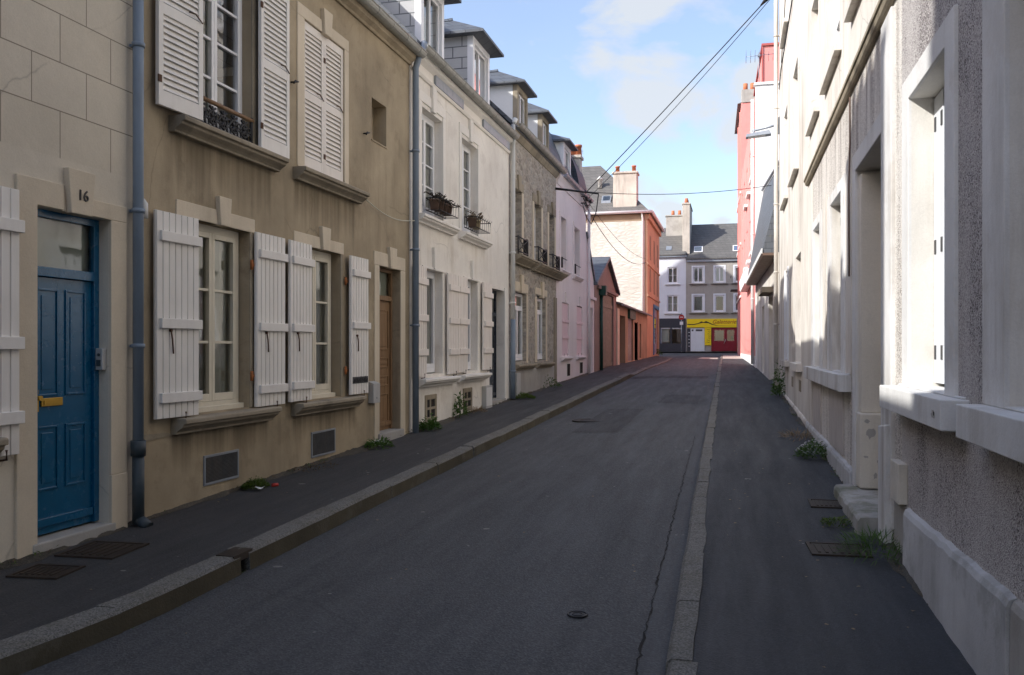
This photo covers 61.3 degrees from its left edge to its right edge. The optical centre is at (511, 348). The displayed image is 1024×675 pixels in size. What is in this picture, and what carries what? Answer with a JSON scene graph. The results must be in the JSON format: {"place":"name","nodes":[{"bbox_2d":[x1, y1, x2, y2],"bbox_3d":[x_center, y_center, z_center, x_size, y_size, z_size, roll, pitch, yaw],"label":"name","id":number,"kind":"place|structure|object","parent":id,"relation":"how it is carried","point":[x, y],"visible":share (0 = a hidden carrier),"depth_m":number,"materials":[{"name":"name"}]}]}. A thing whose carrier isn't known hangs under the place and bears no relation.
{"place":"outdoors","nodes":[
{"label":"outdoors","id":0,"kind":"place"},
{"bbox_2d":[0,356,668,639],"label":"pavement","id":1,"kind":"structure","parent":0,"point":[179,540],"depth_m":7.31,"materials":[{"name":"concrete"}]},
{"bbox_2d":[5,563,85,579],"bbox_3d":[-3.078,1.476,5.713,0.360,0.024,0.300,0,0,9],"label":"access cover","id":2,"kind":"object","parent":1,"relation":"on","point":[46,571],"visible":1,"depth_m":5.69,"materials":[{"name":"metal"}]},
{"bbox_2d":[54,540,149,559],"bbox_3d":[-2.967,1.462,6.268,0.460,0.027,0.430,0,0,12],"label":"access cover","id":3,"kind":"object","parent":1,"relation":"on","point":[101,549],"visible":1,"depth_m":6.24,"materials":[{"name":"metal"}]},
{"bbox_2d":[240,475,269,489],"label":"weed","id":4,"kind":"object","parent":1,"relation":"on","point":[250,482],"visible":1,"depth_m":8.65,"materials":[{"name":"green plant"}]},
{"bbox_2d":[293,462,337,472],"bbox_3d":[-2.317,1.345,9.879,0.622,0.062,0.799,0,0,14],"label":"weed","id":5,"kind":"object","parent":1,"relation":"on","point":[316,466],"visible":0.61,"depth_m":9.84,"materials":[{"name":"green plant"}]},
{"bbox_2d":[362,435,395,449],"bbox_3d":[-1.790,1.253,11.558,0.427,0.192,0.554,0,0,14],"label":"weed","id":6,"kind":"object","parent":1,"relation":"on","point":[377,442],"visible":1,"depth_m":11.51,"materials":[{"name":"green plant"}]},
{"bbox_2d":[419,413,443,431],"bbox_3d":[-1.294,1.146,13.494,0.420,0.296,0.530,0,0,14],"label":"weed","id":7,"kind":"object","parent":1,"relation":"on","point":[430,425],"visible":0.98,"depth_m":13.44,"materials":[{"name":"green plant"}]},
{"bbox_2d":[452,391,468,417],"bbox_3d":[-0.940,0.982,15.255,0.411,0.495,0.419,0,0,-14],"label":"weed","id":8,"kind":"object","parent":1,"relation":"on","point":[459,409],"visible":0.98,"depth_m":15.21,"materials":[{"name":"green plant"}]},
{"bbox_2d":[471,405,487,412],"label":"weed","id":9,"kind":"object","parent":1,"relation":"on","point":[476,408],"visible":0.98,"depth_m":16.25,"materials":[{"name":"plant"}]},
{"bbox_2d":[419,373,589,431],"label":"wall foot soil","id":10,"kind":"structure","parent":1,"relation":"on","point":[445,421],"depth_m":17.75,"materials":[{"name":"brown soil"}]},
{"bbox_2d":[515,392,535,398],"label":"moss clump","id":11,"kind":"object","parent":1,"relation":"on","point":[522,395],"visible":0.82,"depth_m":19.21,"materials":[{"name":"green plant"}]},
{"bbox_2d":[543,377,561,387],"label":"weed","id":12,"kind":"object","parent":1,"relation":"on","point":[552,379],"visible":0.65,"depth_m":22.61,"materials":[{"name":"green plant"}]},
{"bbox_2d":[20,356,715,674],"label":"road","id":13,"kind":"structure","parent":0,"point":[480,582],"depth_m":5.83,"materials":[{"name":"grey asphalt"}]},
{"bbox_2d":[90,411,914,666],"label":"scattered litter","id":14,"kind":"object","parent":13,"relation":"on","point":[634,571],"visible":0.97,"depth_m":6.40,"materials":[{"name":"paper"}]},
{"bbox_2d":[567,610,587,618],"bbox_3d":[0.382,1.561,5.033,0.122,0.035,0.122,0,0,14],"label":"manhole cover","id":15,"kind":"object","parent":13,"relation":"on","point":[578,614],"visible":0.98,"depth_m":5.03,"materials":[{"name":"metal"}]},
{"bbox_2d":[572,419,598,421],"bbox_3d":[1.382,1.306,15.543,0.612,0.035,0.612,0,0,14],"label":"manhole cover","id":16,"kind":"object","parent":13,"relation":"on","point":[581,420],"visible":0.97,"depth_m":15.49,"materials":[{"name":"metal"}]},
{"bbox_2d":[573,409,643,431],"bbox_3d":[1.814,1.282,15.639,0.786,0.119,4.000,0,0,14],"label":"road patch","id":17,"kind":"object","parent":13,"relation":"on","point":[613,420],"visible":1,"depth_m":15.32,"materials":[{"name":"grey asphalt"}]},
{"bbox_2d":[635,437,694,674],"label":"road crack","id":18,"kind":"object","parent":13,"relation":"on","point":[644,636],"visible":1,"depth_m":5.50,"materials":[{"name":"black asphalt"}]},
{"bbox_2d":[630,375,708,378],"bbox_3d":[5.183,0.960,28.480,2.500,0.090,1.450,0,0,14],"label":"road patch","id":19,"kind":"object","parent":13,"relation":"on","point":[675,376],"visible":1,"depth_m":28.54,"materials":[{"name":"grey asphalt"}]},
{"bbox_2d":[637,356,720,674],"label":"gutter strip","id":20,"kind":"object","parent":13,"relation":"on","point":[653,658],"visible":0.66,"depth_m":5.98,"materials":[{"name":"concrete"}]},
{"bbox_2d":[658,394,700,403],"bbox_3d":[3.868,1.162,19.861,0.868,0.074,2.400,0,0,14],"label":"road patch","id":21,"kind":"object","parent":13,"relation":"on","point":[683,399],"visible":1,"depth_m":19.72,"materials":[{"name":"grey asphalt"}]},
{"bbox_2d":[698,357,717,358],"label":"pale paving","id":22,"kind":"structure","parent":13,"relation":"on","point":[707,358],"depth_m":49.73,"materials":[{"name":"concrete"}]},
{"bbox_2d":[0,375,903,628],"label":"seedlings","id":23,"kind":"object","parent":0,"point":[407,489],"visible":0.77,"depth_m":8.97,"materials":[{"name":"green plant"}]},
{"bbox_2d":[444,0,778,227],"label":"sky","id":24,"kind":"structure","parent":0,"point":[605,70],"materials":[{"name":"blue"}]},
{"bbox_2d":[659,353,737,355],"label":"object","id":25,"kind":"structure","parent":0,"point":[692,354],"depth_m":63.25,"materials":[{"name":"concrete"}]},
{"bbox_2d":[679,313,683,351],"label":"road sign","id":26,"kind":"object","parent":25,"relation":"on","point":[681,317],"visible":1,"depth_m":67.79,"materials":[{"name":"metal"}]},
{"bbox_2d":[693,359,975,674],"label":"pavement","id":27,"kind":"structure","parent":0,"point":[766,607],"depth_m":5.45,"materials":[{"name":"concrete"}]},
{"bbox_2d":[723,355,742,358],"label":"pale paving","id":28,"kind":"structure","parent":27,"relation":"on","point":[731,357],"depth_m":48.81,"materials":[{"name":"concrete"}]},
{"bbox_2d":[770,363,785,396],"bbox_3d":[5.982,0.665,19.325,0.451,0.840,0.592,0,0,14],"label":"ivy","id":29,"kind":"object","parent":27,"relation":"on","point":[780,388],"visible":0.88,"depth_m":19.31,"materials":[{"name":"green plant"}]},
{"bbox_2d":[777,427,812,440],"bbox_3d":[4.082,1.223,12.270,0.669,0.206,0.918,0,0,14],"label":"weed","id":30,"kind":"object","parent":27,"relation":"on","point":[792,433],"visible":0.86,"depth_m":12.31,"materials":[{"name":"plant"}]},
{"bbox_2d":[793,436,827,459],"bbox_3d":[3.669,1.204,10.455,0.555,0.264,0.691,0,0,14],"label":"weed","id":31,"kind":"object","parent":27,"relation":"on","point":[820,449],"visible":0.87,"depth_m":10.38,"materials":[{"name":"green plant"}]},
{"bbox_2d":[808,498,842,508],"bbox_3d":[2.824,1.389,7.715,0.320,0.025,0.350,0,0,14],"label":"access cover","id":32,"kind":"object","parent":27,"relation":"on","point":[827,503],"visible":0.82,"depth_m":7.69,"materials":[{"name":"metal"}]},
{"bbox_2d":[819,515,853,527],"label":"weed","id":33,"kind":"object","parent":27,"relation":"on","point":[843,520],"visible":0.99,"depth_m":6.91,"materials":[{"name":"green plant"}]},
{"bbox_2d":[805,541,872,557],"bbox_3d":[2.317,1.431,6.142,0.400,0.025,0.350,0,0,12],"label":"access cover","id":34,"kind":"object","parent":27,"relation":"on","point":[823,548],"visible":0.86,"depth_m":6.11,"materials":[{"name":"metal"}]},
{"bbox_2d":[777,388,927,604],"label":"wall foot soil","id":35,"kind":"structure","parent":27,"relation":"on","point":[909,579],"depth_m":5.83,"materials":[{"name":"brown soil"}]},
{"bbox_2d":[832,524,902,565],"bbox_3d":[2.554,1.366,6.046,0.718,0.236,0.882,0,0,14],"label":"weed","id":36,"kind":"object","parent":27,"relation":"on","point":[862,538],"visible":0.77,"depth_m":5.99,"materials":[{"name":"green plant"}]},
{"bbox_3d":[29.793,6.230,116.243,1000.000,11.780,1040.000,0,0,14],"label":"ground","id":37,"kind":"structure","parent":0,"visible":0},
{"bbox_2d":[0,0,131,562],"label":"house","id":38,"kind":"structure","parent":37,"relation":"on","point":[65,265],"depth_m":6.45,"materials":[{"name":"stone"}]},
{"bbox_2d":[0,437,8,452],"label":"window","id":39,"kind":"structure","parent":38,"relation":"in","point":[4,441],"depth_m":5.68,"materials":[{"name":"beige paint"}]},
{"bbox_2d":[37,217,88,271],"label":"transom window","id":40,"kind":"structure","parent":38,"relation":"in","point":[63,245],"depth_m":6.57,"materials":[{"name":"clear glass"}]},
{"bbox_2d":[37,276,92,535],"bbox_3d":[-3.614,0.185,6.542,0.570,2.390,0.740,0,0,14],"label":"door","id":41,"kind":"structure","parent":38,"relation":"in","point":[63,305],"depth_m":6.50,"materials":[{"name":"blue paint"}]},
{"bbox_2d":[129,0,427,527],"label":"house","id":42,"kind":"structure","parent":37,"relation":"on","point":[270,290],"depth_m":8.98,"materials":[{"name":"stone"}]},
{"bbox_2d":[171,196,281,434],"bbox_3d":[-2.810,-0.347,8.365,0.378,2.205,1.650,0,0,14],"label":"window","id":43,"kind":"structure","parent":42,"relation":"in","point":[218,256],"depth_m":8.48,"materials":[{"name":"beige paint"}]},
{"bbox_2d":[168,0,288,171],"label":"window","id":44,"kind":"structure","parent":42,"relation":"in","point":[215,133],"depth_m":8.42,"materials":[{"name":"white paint"}]},
{"bbox_2d":[291,226,366,415],"bbox_3d":[-2.278,-0.347,10.443,0.379,2.205,1.700,0,0,14],"label":"window","id":45,"kind":"structure","parent":42,"relation":"in","point":[321,273],"depth_m":10.67,"materials":[{"name":"beige paint"}]},
{"bbox_2d":[371,108,387,148],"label":"blocked window","id":46,"kind":"structure","parent":42,"relation":"in","point":[372,108],"depth_m":12.27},
{"bbox_2d":[380,272,386,295],"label":"transom window","id":47,"kind":"structure","parent":42,"relation":"in","point":[383,276],"depth_m":12.67,"materials":[{"name":"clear glass"}]},
{"bbox_2d":[380,301,390,429],"bbox_3d":[-2.125,0.025,12.473,0.570,2.350,0.790,0,0,14],"label":"door","id":48,"kind":"structure","parent":42,"relation":"in","point":[385,422],"depth_m":12.55,"materials":[{"name":"brown wood"}]},
{"bbox_2d":[0,356,671,674],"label":"kerb","id":49,"kind":"structure","parent":37,"relation":"on","point":[24,652],"depth_m":5.86,"materials":[{"name":"concrete"}]},
{"bbox_2d":[216,547,252,561],"bbox_3d":[-1.977,1.472,6.164,0.150,0.055,0.240,0,0,14],"label":"kerb drain lid","id":50,"kind":"object","parent":49,"relation":"on","point":[237,553],"visible":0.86,"depth_m":6.14,"materials":[{"name":"metal"}]},
{"bbox_2d":[217,0,519,432],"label":"house","id":51,"kind":"structure","parent":37,"relation":"on","point":[460,140],"depth_m":15.31,"materials":[{"name":"paint"}]},
{"bbox_2d":[366,200,414,220],"bbox_3d":[-1.710,-1.927,12.258,0.013,0.159,1.903,0,0,16],"label":"cable","id":52,"kind":"object","parent":51,"relation":"attached to","point":[387,215],"visible":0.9,"depth_m":12.15,"materials":[{"name":"grey rubber"}]},
{"bbox_2d":[419,247,460,387],"bbox_3d":[-1.569,-0.475,14.339,0.960,2.350,1.800,0,0,14],"label":"window","id":53,"kind":"structure","parent":51,"relation":"in","point":[434,381],"depth_m":14.56,"materials":[{"name":"white paint"}]},
{"bbox_2d":[419,86,460,235],"bbox_3d":[-1.315,-3.105,14.237,0.418,2.290,1.810,0,0,14],"label":"window","id":54,"kind":"structure","parent":51,"relation":"in","point":[426,126],"depth_m":14.20,"materials":[{"name":"white paint"}]},
{"bbox_2d":[424,191,460,218],"bbox_3d":[-1.152,-2.369,14.120,0.419,0.351,1.093,0,0,14],"label":"flower box","id":55,"kind":"object","parent":51,"relation":"attached to","point":[440,204],"visible":1,"depth_m":13.95,"materials":[{"name":"black metal"}]},
{"bbox_2d":[427,260,491,382],"bbox_3d":[-1.065,-0.475,16.305,0.960,2.350,1.740,0,0,14],"label":"window","id":56,"kind":"structure","parent":51,"relation":"in","point":[476,376],"depth_m":16.32,"materials":[{"name":"white paint"}]},
{"bbox_2d":[458,119,492,248],"bbox_3d":[-0.788,-3.105,16.296,0.419,2.290,1.740,0,0,14],"label":"window","id":57,"kind":"structure","parent":51,"relation":"in","point":[465,235],"depth_m":16.22,"materials":[{"name":"white paint"}]},
{"bbox_2d":[464,210,490,233],"bbox_3d":[-0.646,-2.359,16.078,0.319,0.332,0.988,0,0,14],"label":"flower box","id":58,"kind":"object","parent":51,"relation":"attached to","point":[474,223],"visible":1,"depth_m":15.81,"materials":[{"name":"black metal"}]},
{"bbox_2d":[468,316,495,397],"bbox_3d":[-0.733,-0.075,18.104,0.570,2.310,1.150,0,0,14],"label":"door","id":59,"kind":"structure","parent":51,"relation":"in","point":[491,379],"depth_m":18.42,"materials":[{"name":"blue paint"}]},
{"bbox_2d":[490,69,567,398],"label":"house","id":60,"kind":"structure","parent":37,"relation":"on","point":[535,167],"depth_m":20.96,"materials":[{"name":"stone"}]},
{"bbox_2d":[510,175,539,269],"bbox_3d":[0.190,-2.920,19.911,0.538,2.060,1.830,0,0,14],"label":"window","id":61,"kind":"structure","parent":60,"relation":"in","point":[522,260],"depth_m":19.83,"materials":[{"name":"white paint"}]},
{"bbox_2d":[515,274,537,370],"bbox_3d":[0.223,-0.600,20.181,0.349,2.200,1.910,0,0,14],"label":"window","id":62,"kind":"structure","parent":60,"relation":"in","point":[520,286],"depth_m":20.31,"materials":[{"name":"white paint"}]},
{"bbox_2d":[531,190,555,275],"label":"window","id":63,"kind":"structure","parent":60,"relation":"in","point":[543,269],"depth_m":21.68,"materials":[{"name":"white paint"}]},
{"bbox_2d":[535,282,555,367],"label":"window","id":64,"kind":"structure","parent":60,"relation":"in","point":[538,302],"depth_m":22.18,"materials":[{"name":"white paint"}]},
{"bbox_2d":[546,202,567,280],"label":"window","id":65,"kind":"structure","parent":60,"relation":"in","point":[558,275],"depth_m":23.34,"materials":[{"name":"white paint"}]},
{"bbox_2d":[587,185,770,194],"bbox_3d":[4.139,-4.343,23.741,5.886,0.230,0.018,0,0,3],"label":"overhead cable","id":66,"kind":"object","parent":60,"relation":"attached to","point":[681,193],"visible":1,"depth_m":23.70,"materials":[{"name":"black rubber"}]},
{"bbox_2d":[555,187,598,193],"bbox_3d":[1.791,-4.347,23.843,1.194,0.214,0.073,0,0,5],"label":"cable sleeve","id":67,"kind":"object","parent":66,"relation":"attached to","point":[563,189],"visible":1,"depth_m":23.83,"materials":[{"name":"black rubber"}]},
{"bbox_2d":[582,194,598,223],"bbox_3d":[2.356,-4.198,25.809,0.100,1.021,4.026,0,0,-2],"label":"cable loop","id":68,"kind":"object","parent":67,"relation":"attached to","point":[595,212],"visible":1,"depth_m":25.04,"materials":[{"name":"black rubber"}]},
{"bbox_2d":[549,132,596,382],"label":"house","id":69,"kind":"structure","parent":37,"relation":"on","point":[576,298],"depth_m":26.60,"materials":[{"name":"paint"}]},
{"bbox_2d":[559,210,570,276],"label":"window","id":70,"kind":"structure","parent":69,"relation":"in","point":[561,214],"depth_m":24.73,"materials":[{"name":"white glass"}]},
{"bbox_2d":[572,221,583,281],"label":"window","id":71,"kind":"structure","parent":69,"relation":"in","point":[575,277],"depth_m":26.77,"materials":[{"name":"white glass"}]},
{"bbox_2d":[581,190,591,207],"bbox_3d":[2.355,-4.741,27.836,0.280,0.517,1.314,0,0,14],"label":"insulator bracket","id":72,"kind":"object","parent":69,"relation":"attached to","point":[586,199],"visible":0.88,"depth_m":27.61,"materials":[{"name":"black metal"}]},
{"bbox_2d":[583,201,645,263],"bbox_3d":[4.964,-4.487,38.601,0.026,0.848,22.053,0,0,14],"label":"overhead cable","id":73,"kind":"object","parent":72,"relation":"hanging from","point":[606,238],"visible":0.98,"depth_m":33.09,"materials":[{"name":"black rubber"}]},
{"bbox_2d":[592,257,619,371],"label":"garage","id":74,"kind":"structure","parent":37,"relation":"on","point":[606,290],"depth_m":33.32,"materials":[{"name":"paint"}]},
{"bbox_2d":[603,296,605,367],"bbox_3d":[3.443,-0.625,32.949,0.050,2.950,1.745,0,0,14],"label":"garage door","id":75,"kind":"structure","parent":74,"relation":"in","point":[604,297],"depth_m":33.48,"materials":[{"name":"green paint"}]},
{"bbox_2d":[606,295,611,366],"bbox_3d":[3.879,-0.625,34.649,0.050,2.950,1.745,0,0,14],"label":"garage door","id":76,"kind":"structure","parent":74,"relation":"in","point":[608,299],"depth_m":34.55,"materials":[{"name":"green paint"}]},
{"bbox_2d":[582,165,664,357],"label":"corner house","id":77,"kind":"structure","parent":37,"relation":"on","point":[632,223],"depth_m":49.86,"materials":[{"name":"beige paint"}]},
{"bbox_2d":[616,301,652,364],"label":"garage row","id":78,"kind":"object","parent":37,"relation":"on","point":[631,334],"visible":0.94,"depth_m":41.58,"materials":[{"name":"paint"}]},
{"bbox_2d":[628,319,631,360],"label":"roller door","id":79,"kind":"structure","parent":78,"relation":"in","point":[629,320],"depth_m":41.65,"materials":[{"name":"metal"}]},
{"bbox_2d":[635,322,637,359],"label":"door","id":80,"kind":"structure","parent":78,"relation":"in","point":[636,325],"depth_m":44.20,"materials":[{"name":"brown paint"}]},
{"bbox_2d":[659,210,686,352],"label":"house","id":81,"kind":"structure","parent":37,"relation":"on","point":[672,279],"depth_m":71.07,"materials":[{"name":"paint"}]},
{"bbox_2d":[665,267,679,285],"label":"window","id":82,"kind":"structure","parent":81,"relation":"in","point":[672,271],"depth_m":71.05,"materials":[{"name":"white paint"}]},
{"bbox_2d":[664,295,680,314],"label":"window","id":83,"kind":"structure","parent":81,"relation":"in","point":[672,300],"depth_m":71.05,"materials":[{"name":"white paint"}]},
{"bbox_2d":[665,355,722,674],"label":"kerb","id":84,"kind":"structure","parent":37,"relation":"on","point":[679,660],"depth_m":5.56,"materials":[{"name":"concrete"}]},
{"bbox_2d":[682,198,737,352],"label":"house","id":85,"kind":"structure","parent":37,"relation":"on","point":[711,250],"depth_m":70.30,"materials":[{"name":"paint"}]},
{"bbox_2d":[689,265,706,284],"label":"window","id":86,"kind":"structure","parent":85,"relation":"in","point":[698,272],"depth_m":70.50,"materials":[{"name":"white paint"}]},
{"bbox_2d":[689,294,706,313],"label":"window","id":87,"kind":"structure","parent":85,"relation":"in","point":[698,300],"depth_m":70.51,"materials":[{"name":"white paint"}]},
{"bbox_2d":[691,328,704,350],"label":"side door","id":88,"kind":"structure","parent":85,"relation":"in","point":[697,334],"depth_m":70.39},
{"bbox_2d":[711,265,727,284],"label":"window","id":89,"kind":"structure","parent":85,"relation":"in","point":[719,271],"depth_m":70.10,"materials":[{"name":"white glass"}]},
{"bbox_2d":[711,293,727,313],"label":"window","id":90,"kind":"structure","parent":85,"relation":"in","point":[719,299],"depth_m":70.10,"materials":[{"name":"white paint"}]},
{"bbox_2d":[711,327,736,350],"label":"double door","id":91,"kind":"structure","parent":85,"relation":"in","point":[725,338],"depth_m":69.86,"materials":[{"name":"red paint"}]},
{"bbox_2d":[731,265,737,283],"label":"window","id":92,"kind":"structure","parent":85,"relation":"in","point":[735,267],"depth_m":69.73,"materials":[{"name":"white glass"}]},
{"bbox_2d":[731,293,737,313],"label":"window","id":93,"kind":"structure","parent":85,"relation":"in","point":[735,295],"depth_m":69.73,"materials":[{"name":"white paint"}]},
{"bbox_2d":[730,83,754,355],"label":"building","id":94,"kind":"structure","parent":37,"relation":"on","point":[743,121],"depth_m":50.84,"materials":[{"name":"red paint"}]},
{"bbox_2d":[739,42,778,367],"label":"building","id":95,"kind":"structure","parent":37,"relation":"on","point":[758,167],"depth_m":33.29,"materials":[{"name":"white paint"}]},
{"bbox_2d":[747,47,773,62],"bbox_3d":[9.520,-10.764,33.182,1.157,1.427,0.480,0,0,3],"label":"tv aerial","id":96,"kind":"object","parent":95,"relation":"attached to","point":[759,55],"visible":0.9,"depth_m":33.16,"materials":[{"name":"metal"}]},
{"bbox_2d":[746,160,778,382],"bbox_3d":[10.252,-2.207,26.824,5.655,7.613,11.060,0,0,14],"label":"annex","id":97,"kind":"object","parent":37,"relation":"on","point":[760,272],"visible":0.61,"depth_m":25.77,"materials":[{"name":"paint"}]},
{"bbox_2d":[773,0,807,425],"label":"house","id":98,"kind":"structure","parent":37,"relation":"on","point":[793,92],"depth_m":17.20,"materials":[{"name":"paint"}]},
{"bbox_2d":[746,117,779,138],"bbox_3d":[6.324,-5.562,21.813,0.819,0.475,0.276,0,0,14],"label":"street lamp","id":99,"kind":"object","parent":98,"relation":"attached to","point":[765,133],"visible":0.99,"depth_m":21.75,"materials":[{"name":"metal"}]},
{"bbox_2d":[779,194,787,210],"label":"window","id":100,"kind":"structure","parent":98,"relation":"in","point":[785,197],"depth_m":18.84,"materials":[{"name":"white paint"}]},
{"bbox_2d":[779,18,787,48],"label":"window","id":101,"kind":"structure","parent":98,"relation":"in","point":[785,21],"depth_m":18.99,"materials":[{"name":"white paint"}]},
{"bbox_2d":[780,274,788,366],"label":"window","id":102,"kind":"structure","parent":98,"relation":"in","point":[785,363],"depth_m":19.00,"materials":[{"name":"beige glass"}]},
{"bbox_2d":[787,164,798,186],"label":"window","id":103,"kind":"structure","parent":98,"relation":"in","point":[795,168],"depth_m":15.89,"materials":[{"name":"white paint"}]},
{"bbox_2d":[789,362,801,371],"bbox_3d":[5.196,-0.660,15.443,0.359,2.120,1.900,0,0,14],"label":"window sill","id":104,"kind":"structure","parent":98,"relation":"in","point":[794,366],"depth_m":14.86,"materials":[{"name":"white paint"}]},
{"bbox_2d":[804,0,1023,674],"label":"house","id":105,"kind":"structure","parent":37,"relation":"on","point":[914,367],"depth_m":5.38,"materials":[{"name":"paint"}]},
{"bbox_2d":[805,105,819,136],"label":"window","id":106,"kind":"structure","parent":105,"relation":"in","point":[814,114],"depth_m":12.13,"materials":[{"name":"white paint"}]},
{"bbox_2d":[819,0,841,94],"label":"window","id":107,"kind":"structure","parent":105,"relation":"in","point":[837,48],"depth_m":10.27,"materials":[{"name":"white paint"}]},
{"bbox_2d":[844,0,859,22],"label":"window","id":108,"kind":"structure","parent":105,"relation":"in","point":[852,5],"depth_m":8.17,"materials":[{"name":"white paint"}]},
{"bbox_3d":[6.753,-9.250,22.766,0.409,0.334,0.293,0,0,14],"label":"cable clamp","id":109,"kind":"object","parent":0,"visible":0},
{"bbox_2d":[587,6,760,190],"bbox_3d":[4.677,-7.275,25.538,0.028,4.271,7.399,0,0,-37],"label":"overhead cable","id":110,"kind":"object","parent":109,"relation":"attached to","point":[678,94],"visible":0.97,"depth_m":25.23,"materials":[{"name":"black rubber"}]},
{"bbox_2d":[616,1,768,169],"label":"overhead cable","id":111,"kind":"object","parent":109,"relation":"attached to","point":[695,85],"visible":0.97,"depth_m":25.15,"materials":[{"name":"black rubber"}]}
]}

